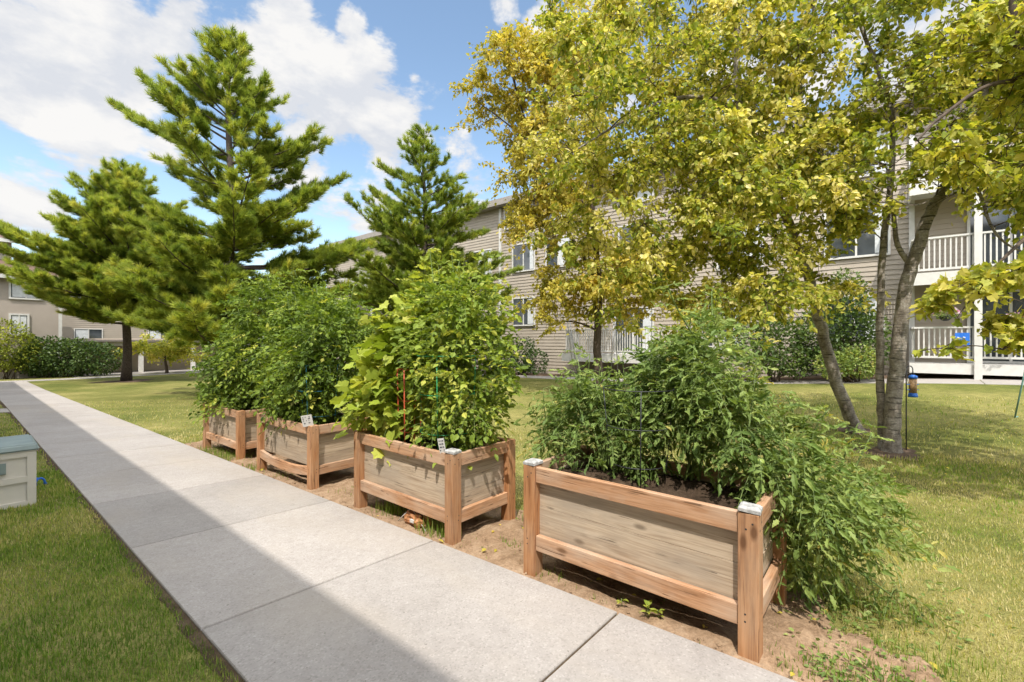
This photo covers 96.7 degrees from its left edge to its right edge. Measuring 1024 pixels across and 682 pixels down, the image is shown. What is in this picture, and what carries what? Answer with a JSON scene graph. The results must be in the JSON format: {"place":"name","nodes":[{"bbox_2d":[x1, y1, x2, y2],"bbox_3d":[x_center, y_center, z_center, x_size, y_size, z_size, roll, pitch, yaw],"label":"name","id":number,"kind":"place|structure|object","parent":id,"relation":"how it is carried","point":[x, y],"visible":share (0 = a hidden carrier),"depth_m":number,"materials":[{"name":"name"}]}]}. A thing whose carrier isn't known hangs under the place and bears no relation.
{"place":"outdoors","nodes":[
{"label":"outdoors","id":0,"kind":"place"},
{"bbox_2d":[0,408,9,412],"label":"side path","id":1,"kind":"structure","parent":0,"point":[4,410],"depth_m":12.12,"materials":[{"name":"concrete"}]},
{"bbox_2d":[0,371,199,381],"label":"cross path","id":2,"kind":"structure","parent":0,"point":[94,377],"depth_m":29.16,"materials":[{"name":"concrete"}]},
{"bbox_2d":[74,368,213,377],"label":"carport floor","id":3,"kind":"structure","parent":0,"point":[149,372],"depth_m":34.20,"materials":[{"name":"concrete"}]},
{"bbox_2d":[63,338,264,373],"bbox_3d":[-25.106,1.300,40.599,3.300,3.000,22.000,0,0,40],"label":"carport","id":4,"kind":"object","parent":3,"relation":"on","point":[140,363],"visible":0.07,"depth_m":36.23,"materials":[{"name":"white paint"}]},
{"bbox_2d":[0,381,796,681],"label":"sidewalk","id":5,"kind":"structure","parent":0,"point":[258,577],"depth_m":2.78,"materials":[{"name":"concrete"}]},
{"bbox_2d":[542,615,616,681],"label":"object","id":6,"kind":"structure","parent":5,"relation":"on","point":[557,668],"depth_m":2.21,"materials":[{"name":"grey concrete"}]},
{"bbox_2d":[0,0,993,284],"label":"sky","id":7,"kind":"structure","parent":0,"point":[367,71],"materials":[{"name":"blue"}]},
{"bbox_2d":[0,371,1023,681],"bbox_3d":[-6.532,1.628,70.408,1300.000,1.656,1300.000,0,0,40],"label":"lawn","id":8,"kind":"structure","parent":0,"point":[158,387],"depth_m":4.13,"materials":[{"name":"green plant"}]},
{"bbox_2d":[0,434,39,509],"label":"storage box","id":9,"kind":"object","parent":8,"relation":"on","point":[18,453],"visible":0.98,"depth_m":4.30,"materials":[{"name":"beige plastic"}]},
{"bbox_2d":[0,317,45,378],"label":"bush","id":10,"kind":"object","parent":8,"relation":"on","point":[24,334],"visible":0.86,"depth_m":28.49,"materials":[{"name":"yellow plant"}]},
{"bbox_2d":[0,235,61,378],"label":"house","id":11,"kind":"structure","parent":8,"relation":"on","point":[41,318],"depth_m":29.43,"materials":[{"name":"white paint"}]},
{"bbox_2d":[9,313,28,335],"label":"window","id":12,"kind":"structure","parent":11,"relation":"in","point":[18,317],"depth_m":29.18,"materials":[{"name":"white paint"}]},
{"bbox_2d":[9,278,38,299],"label":"window","id":13,"kind":"structure","parent":11,"relation":"in","point":[15,292],"depth_m":29.13,"materials":[{"name":"white glass"}]},
{"bbox_2d":[36,477,46,485],"bbox_3d":[-5.141,1.528,4.961,0.034,0.109,0.134,0,0,7],"label":"garden tool","id":14,"kind":"object","parent":8,"relation":"on","point":[44,480],"visible":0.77,"depth_m":4.97,"materials":[{"name":"blue plastic"}]},
{"bbox_2d":[10,335,122,377],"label":"hedge","id":15,"kind":"object","parent":8,"relation":"on","point":[77,360],"visible":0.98,"depth_m":30.00,"materials":[{"name":"green plant"}]},
{"bbox_2d":[0,156,193,380],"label":"pine tree","id":16,"kind":"object","parent":8,"relation":"on","point":[95,236],"visible":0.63,"depth_m":23.68,"materials":[{"name":"green plant"}]},
{"bbox_2d":[0,401,243,681],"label":"edging soil","id":17,"kind":"structure","parent":8,"relation":"on","point":[198,633],"depth_m":2.56,"materials":[{"name":"brown soil"}]},
{"bbox_2d":[110,330,211,372],"bbox_3d":[-25.366,0.752,32.862,5.364,3.281,5.530,0,0,40],"label":"tree","id":18,"kind":"object","parent":8,"relation":"on","point":[168,349],"visible":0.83,"depth_m":32.54,"materials":[{"name":"green plant"}]},
{"bbox_2d":[62,296,260,347],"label":"apartment building","id":19,"kind":"structure","parent":8,"relation":"on","point":[73,327],"depth_m":39.37,"materials":[{"name":"beige paint"}]},
{"bbox_2d":[74,328,102,337],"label":"window","id":20,"kind":"structure","parent":19,"relation":"in","point":[78,332],"depth_m":39.07,"materials":[{"name":"white paint"}]},
{"bbox_2d":[148,330,164,338],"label":"window","id":21,"kind":"structure","parent":19,"relation":"in","point":[151,332],"depth_m":42.65,"materials":[{"name":"white paint"}]},
{"bbox_2d":[99,24,376,363],"bbox_3d":[-10.206,-4.843,18.016,10.071,14.036,9.427,0,0,40],"label":"pine tree","id":22,"kind":"object","parent":8,"relation":"on","point":[245,229],"visible":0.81,"depth_m":16.01,"materials":[{"name":"green plant"}]},
{"bbox_2d":[331,120,523,360],"bbox_3d":[-4.069,-3.972,20.647,9.531,11.932,9.499,0,0,-3],"label":"pine tree","id":23,"kind":"object","parent":8,"relation":"on","point":[402,256],"visible":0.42,"depth_m":19.42,"materials":[{"name":"green plant"}]},
{"bbox_2d":[87,379,923,461],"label":"mulch rings","id":24,"kind":"object","parent":8,"relation":"on","point":[906,453],"visible":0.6,"depth_m":6.88,"materials":[{"name":"brown soil"}]},
{"bbox_2d":[484,334,549,374],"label":"shrub","id":25,"kind":"object","parent":8,"relation":"on","point":[529,356],"visible":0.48,"depth_m":23.35,"materials":[{"name":"green plant"}]},
{"bbox_2d":[185,440,941,681],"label":"soil bed","id":26,"kind":"object","parent":8,"relation":"on","point":[722,632],"visible":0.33,"depth_m":2.62,"materials":[{"name":"brown soil"}]},
{"bbox_2d":[203,403,270,459],"bbox_3d":[-4.104,1.384,7.040,1.402,0.815,0.752,0,0,39],"label":"wooden planter","id":27,"kind":"object","parent":26,"relation":"on","point":[236,429],"visible":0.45,"depth_m":6.54,"materials":[{"name":"brown wood"}]},
{"bbox_2d":[185,320,283,430],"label":"tomato plant","id":28,"kind":"object","parent":27,"relation":"in","point":[210,390],"visible":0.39,"depth_m":6.84,"materials":[{"name":"green plant"}]},
{"bbox_2d":[210,270,295,412],"bbox_3d":[-3.783,0.138,6.930,1.488,2.458,1.505,0,0,40],"label":"tomato plant","id":29,"kind":"object","parent":27,"relation":"in","point":[243,367],"visible":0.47,"depth_m":6.65,"materials":[{"name":"green plant"}]},
{"bbox_2d":[257,410,367,489],"bbox_3d":[-2.481,1.332,5.658,1.402,0.815,0.752,0,0,39],"label":"wooden planter","id":30,"kind":"object","parent":26,"relation":"on","point":[317,450],"visible":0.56,"depth_m":5.24,"materials":[{"name":"brown wood"}]},
{"bbox_2d":[244,268,363,430],"bbox_3d":[-2.689,0.195,6.008,1.393,2.331,1.452,0,0,40],"label":"tomato plant","id":31,"kind":"object","parent":30,"relation":"in","point":[302,296],"visible":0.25,"depth_m":5.73,"materials":[{"name":"green plant"}]},
{"bbox_2d":[301,414,313,426],"bbox_3d":[-2.229,0.868,4.956,0.133,0.141,0.022,0,0,-2],"label":"plant tag","id":32,"kind":"object","parent":30,"relation":"on","point":[307,420],"visible":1,"depth_m":4.95,"materials":[{"name":"white paint"}]},
{"bbox_2d":[298,365,337,416],"bbox_3d":[-2.263,0.678,5.336,0.486,0.803,0.486,0,0,40],"label":"tomato cage","id":33,"kind":"object","parent":30,"relation":"in","point":[317,391],"visible":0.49,"depth_m":5.17,"materials":[{"name":"teal metal"}]},
{"bbox_2d":[255,282,382,439],"bbox_3d":[-2.330,0.349,5.604,1.743,2.179,1.512,0,0,40],"label":"tomato plant","id":34,"kind":"object","parent":30,"relation":"in","point":[325,382],"visible":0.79,"depth_m":5.30,"materials":[{"name":"green plant"}]},
{"bbox_2d":[398,509,430,531],"bbox_3d":[-0.812,1.507,3.891,0.384,0.161,0.170,0,0,40],"label":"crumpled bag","id":35,"kind":"object","parent":26,"relation":"on","point":[410,516],"visible":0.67,"depth_m":3.82,"materials":[{"name":"brown"}]},
{"bbox_2d":[354,429,514,545],"bbox_3d":[-0.744,1.261,4.202,1.410,0.848,0.760,0,0,40],"label":"wooden planter","id":36,"kind":"object","parent":26,"relation":"on","point":[451,490],"visible":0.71,"depth_m":3.85,"materials":[{"name":"brown wood"}]},
{"bbox_2d":[329,265,445,466],"bbox_3d":[-1.148,0.225,4.421,1.222,1.886,0.906,0,0,5],"label":"climbing vine","id":37,"kind":"object","parent":36,"relation":"in","point":[373,392],"visible":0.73,"depth_m":4.25,"materials":[{"name":"green plant"}]},
{"bbox_2d":[397,368,422,445],"bbox_3d":[-0.925,0.638,4.115,0.181,0.775,0.181,0,0,-34],"label":"tomato cage","id":38,"kind":"object","parent":36,"relation":"in","point":[404,429],"visible":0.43,"depth_m":4.09,"materials":[{"name":"red metal"}]},
{"bbox_2d":[437,438,445,453],"bbox_3d":[-0.549,0.824,3.569,0.069,0.130,0.022,0,0,10],"label":"plant tag","id":39,"kind":"object","parent":36,"relation":"on","point":[441,444],"visible":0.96,"depth_m":3.57,"materials":[{"name":"white paint"}]},
{"bbox_2d":[416,354,475,449],"bbox_3d":[-0.568,0.574,3.981,0.526,0.903,0.526,0,0,40],"label":"tomato cage","id":40,"kind":"object","parent":36,"relation":"in","point":[437,435],"visible":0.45,"depth_m":3.77,"materials":[{"name":"green metal"}]},
{"bbox_2d":[384,248,531,469],"bbox_3d":[-0.543,0.194,4.205,1.598,2.165,1.276,0,0,40],"label":"tomato plant","id":41,"kind":"object","parent":36,"relation":"in","point":[446,334],"visible":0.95,"depth_m":3.89,"materials":[{"name":"green plant"}]},
{"bbox_2d":[200,443,1011,681],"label":"grass tufts","id":42,"kind":"object","parent":26,"relation":"on","point":[394,508],"visible":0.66,"depth_m":2.37,"materials":[{"name":"green plant"}]},
{"bbox_2d":[617,598,664,617],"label":"weed seedling","id":43,"kind":"object","parent":26,"relation":"on","point":[648,603],"visible":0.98,"depth_m":2.50,"materials":[{"name":"green plant"}]},
{"bbox_2d":[523,445,786,662],"bbox_3d":[0.852,1.209,2.857,1.414,0.849,0.758,0,0,40],"label":"wooden planter","id":44,"kind":"object","parent":26,"relation":"on","point":[697,545],"visible":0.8,"depth_m":2.54,"materials":[{"name":"brown wood"}]},
{"bbox_2d":[512,342,686,486],"bbox_3d":[0.608,0.684,3.273,1.304,1.358,1.033,0,0,40],"label":"tomato plant","id":45,"kind":"object","parent":44,"relation":"in","point":[583,385],"visible":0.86,"depth_m":3.16,"materials":[{"name":"green plant"}]},
{"bbox_2d":[603,384,674,487],"bbox_3d":[0.814,0.637,2.937,0.445,0.673,0.445,0,0,40],"label":"tomato cage","id":46,"kind":"object","parent":44,"relation":"in","point":[640,469],"visible":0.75,"depth_m":2.82,"materials":[{"name":"metal"}]},
{"bbox_2d":[612,281,806,496],"bbox_3d":[1.218,0.336,3.008,1.271,1.440,1.029,0,0,40],"label":"tomato plant","id":47,"kind":"object","parent":44,"relation":"in","point":[699,402],"visible":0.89,"depth_m":2.83,"materials":[{"name":"green plant"}]},
{"bbox_2d":[701,364,963,631],"bbox_3d":[1.766,0.915,2.625,1.259,1.556,1.210,0,0,40],"label":"tomato plant","id":48,"kind":"object","parent":26,"relation":"on","point":[814,516],"visible":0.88,"depth_m":2.49,"materials":[{"name":"green plant"}]},
{"bbox_2d":[444,0,689,388],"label":"golden tree","id":49,"kind":"object","parent":8,"relation":"on","point":[541,67],"visible":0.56,"depth_m":14.28,"materials":[{"name":"yellow plant"}]},
{"bbox_2d":[555,314,617,371],"bbox_3d":[3.056,0.047,18.400,2.664,2.478,0.835,0,0,0],"label":"metal frame","id":50,"kind":"object","parent":8,"relation":"on","point":[573,344],"visible":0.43,"depth_m":18.39,"materials":[{"name":"metal"}]},
{"bbox_2d":[249,412,1017,675],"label":"fallen leaves","id":51,"kind":"object","parent":8,"relation":"on","point":[703,625],"visible":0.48,"depth_m":3.32,"materials":[{"name":"plant"}]},
{"bbox_2d":[317,73,1023,379],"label":"apartment building","id":52,"kind":"structure","parent":8,"relation":"on","point":[950,250],"depth_m":15.47,"materials":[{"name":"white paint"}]},
{"bbox_2d":[466,248,491,275],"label":"window","id":53,"kind":"structure","parent":52,"relation":"in","point":[486,250],"depth_m":26.87,"materials":[{"name":"white paint"}]},
{"bbox_2d":[504,201,532,229],"bbox_3d":[0.339,-6.975,25.379,2.040,1.290,0.090,0,0,40],"label":"window","id":54,"kind":"structure","parent":52,"relation":"in","point":[505,217],"depth_m":25.93,"materials":[{"name":"white paint"}]},
{"bbox_2d":[512,242,534,272],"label":"window","id":55,"kind":"structure","parent":52,"relation":"in","point":[527,258],"depth_m":25.10,"materials":[{"name":"white paint"}]},
{"bbox_2d":[512,296,534,325],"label":"window","id":56,"kind":"structure","parent":52,"relation":"in","point":[527,319],"depth_m":25.10,"materials":[{"name":"white paint"}]},
{"bbox_2d":[545,236,569,266],"bbox_3d":[2.397,-4.625,23.670,1.590,1.590,0.090,0,0,40],"label":"window","id":57,"kind":"structure","parent":52,"relation":"in","point":[559,260],"depth_m":23.64,"materials":[{"name":"white paint"}]},
{"bbox_2d":[614,306,653,353],"bbox_3d":[5.610,-0.475,21.003,1.940,2.190,0.090,0,0,40],"label":"patio door","id":58,"kind":"structure","parent":52,"relation":"in","point":[646,322],"depth_m":20.86,"materials":[{"name":"white paint"}]},
{"bbox_2d":[618,222,653,254],"bbox_3d":[5.687,-4.625,20.939,1.740,1.590,0.090,0,0,40],"label":"window","id":59,"kind":"structure","parent":52,"relation":"in","point":[627,229],"depth_m":21.24,"materials":[{"name":"white paint"}]},
{"bbox_2d":[624,178,653,201],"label":"window","id":60,"kind":"structure","parent":52,"relation":"in","point":[640,194],"depth_m":20.67,"materials":[{"name":"white paint"}]},
{"bbox_2d":[706,307,740,346],"bbox_3d":[8.610,-0.600,18.512,1.340,1.740,0.090,0,0,40],"label":"window","id":61,"kind":"structure","parent":52,"relation":"in","point":[710,344],"depth_m":18.48,"materials":[{"name":"white paint"}]},
{"bbox_2d":[716,221,764,270],"bbox_3d":[9.072,-3.750,18.129,1.740,1.740,0.090,0,0,40],"label":"window","id":62,"kind":"structure","parent":52,"relation":"in","point":[717,267],"depth_m":17.75,"materials":[{"name":"white paint"}]},
{"bbox_2d":[828,295,884,338],"bbox_3d":[11.880,-0.800,15.797,1.640,1.540,0.090,0,0,40],"label":"window","id":63,"kind":"structure","parent":52,"relation":"in","point":[873,300],"depth_m":15.71,"materials":[{"name":"white paint"}]},
{"bbox_2d":[824,128,889,177],"bbox_3d":[11.919,-6.450,15.765,1.840,1.640,0.090,0,0,40],"label":"window","id":64,"kind":"structure","parent":52,"relation":"in","point":[879,132],"depth_m":15.39,"materials":[{"name":"white paint"}]},
{"bbox_2d":[824,203,890,259],"bbox_3d":[11.919,-3.750,15.765,1.840,1.740,0.090,0,0,40],"label":"window","id":65,"kind":"structure","parent":52,"relation":"in","point":[869,244],"depth_m":15.63,"materials":[{"name":"white paint"}]},
{"bbox_2d":[932,307,960,320],"bbox_3d":[12.478,-0.907,13.097,0.648,0.661,0.651,0,0,40],"label":"hanging basket","id":66,"kind":"object","parent":52,"relation":"hanging from","point":[943,316],"visible":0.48,"depth_m":13.03,"materials":[{"name":"plant"}]},
{"bbox_2d":[955,333,969,344],"bbox_3d":[12.799,-0.048,12.934,0.300,0.370,0.060,0,0,40],"label":"garden flag","id":67,"kind":"object","parent":52,"relation":"hanging from","point":[966,336],"visible":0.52,"depth_m":12.90,"materials":[{"name":"blue fabric"}]},
{"bbox_2d":[967,289,1023,363],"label":"patio door","id":68,"kind":"structure","parent":52,"relation":"in","point":[1005,308],"depth_m":13.60,"materials":[{"name":"white paint"}]},
{"bbox_2d":[967,202,1023,268],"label":"patio door","id":69,"kind":"structure","parent":52,"relation":"in","point":[1000,218],"depth_m":13.67,"materials":[{"name":"white paint"}]},
{"bbox_2d":[1006,303,1023,327],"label":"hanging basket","id":70,"kind":"object","parent":52,"relation":"hanging from","point":[1016,312],"visible":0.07,"depth_m":11.97,"materials":[{"name":"plant"}]},
{"bbox_2d":[513,0,890,432],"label":"birch tree","id":71,"kind":"object","parent":8,"relation":"on","point":[736,167],"visible":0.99,"depth_m":6.74,"materials":[{"name":"yellow plant"}]},
{"bbox_2d":[479,372,1022,379],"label":"foundation bed","id":72,"kind":"object","parent":8,"relation":"on","point":[919,377],"visible":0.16,"depth_m":14.21,"materials":[{"name":"brown soil"}]},
{"bbox_2d":[482,374,1023,384],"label":"building walk","id":73,"kind":"structure","parent":8,"relation":"on","point":[973,381],"depth_m":13.21,"materials":[{"name":"concrete"}]},
{"bbox_2d":[515,514,1020,681],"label":"weeds","id":74,"kind":"object","parent":8,"relation":"on","point":[876,667],"visible":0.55,"depth_m":2.29,"materials":[{"name":"green plant"}]},
{"bbox_2d":[726,310,819,381],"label":"shrub","id":75,"kind":"object","parent":8,"relation":"on","point":[782,366],"visible":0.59,"depth_m":15.28,"materials":[{"name":"green plant"}]},
{"bbox_2d":[789,267,891,379],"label":"shrub","id":76,"kind":"object","parent":8,"relation":"on","point":[843,339],"visible":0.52,"depth_m":14.38,"materials":[{"name":"green plant"}]},
{"bbox_2d":[812,343,884,382],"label":"shrub","id":77,"kind":"object","parent":8,"relation":"on","point":[846,366],"visible":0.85,"depth_m":13.74,"materials":[{"name":"green plant"}]},
{"bbox_2d":[775,0,1023,452],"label":"birch tree","id":78,"kind":"object","parent":8,"relation":"on","point":[947,94],"visible":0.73,"depth_m":6.60,"materials":[{"name":"green plant"}]},
{"bbox_2d":[906,365,912,449],"bbox_3d":[6.027,1.069,6.900,0.115,1.396,0.016,0,0,0],"label":"shepherd hook","id":79,"kind":"object","parent":8,"relation":"on","point":[906,403],"visible":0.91,"depth_m":6.89,"materials":[{"name":"metal"}]},
{"bbox_2d":[907,373,918,396],"bbox_3d":[6.077,0.661,6.900,0.145,0.375,0.124,0,0,40],"label":"bird feeder","id":80,"kind":"object","parent":79,"relation":"hanging from","point":[912,384],"visible":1,"depth_m":6.87,"materials":[{"name":"blue plastic"}]},
{"bbox_2d":[905,0,1023,361],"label":"birch tree","id":81,"kind":"object","parent":8,"relation":"on","point":[996,281],"visible":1,"depth_m":4.33,"materials":[{"name":"yellow plant"}]},
{"bbox_2d":[1014,373,1023,417],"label":"plant stake","id":82,"kind":"object","parent":8,"relation":"on","point":[1017,405],"visible":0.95,"depth_m":8.56,"materials":[{"name":"teal paint"}]}
]}

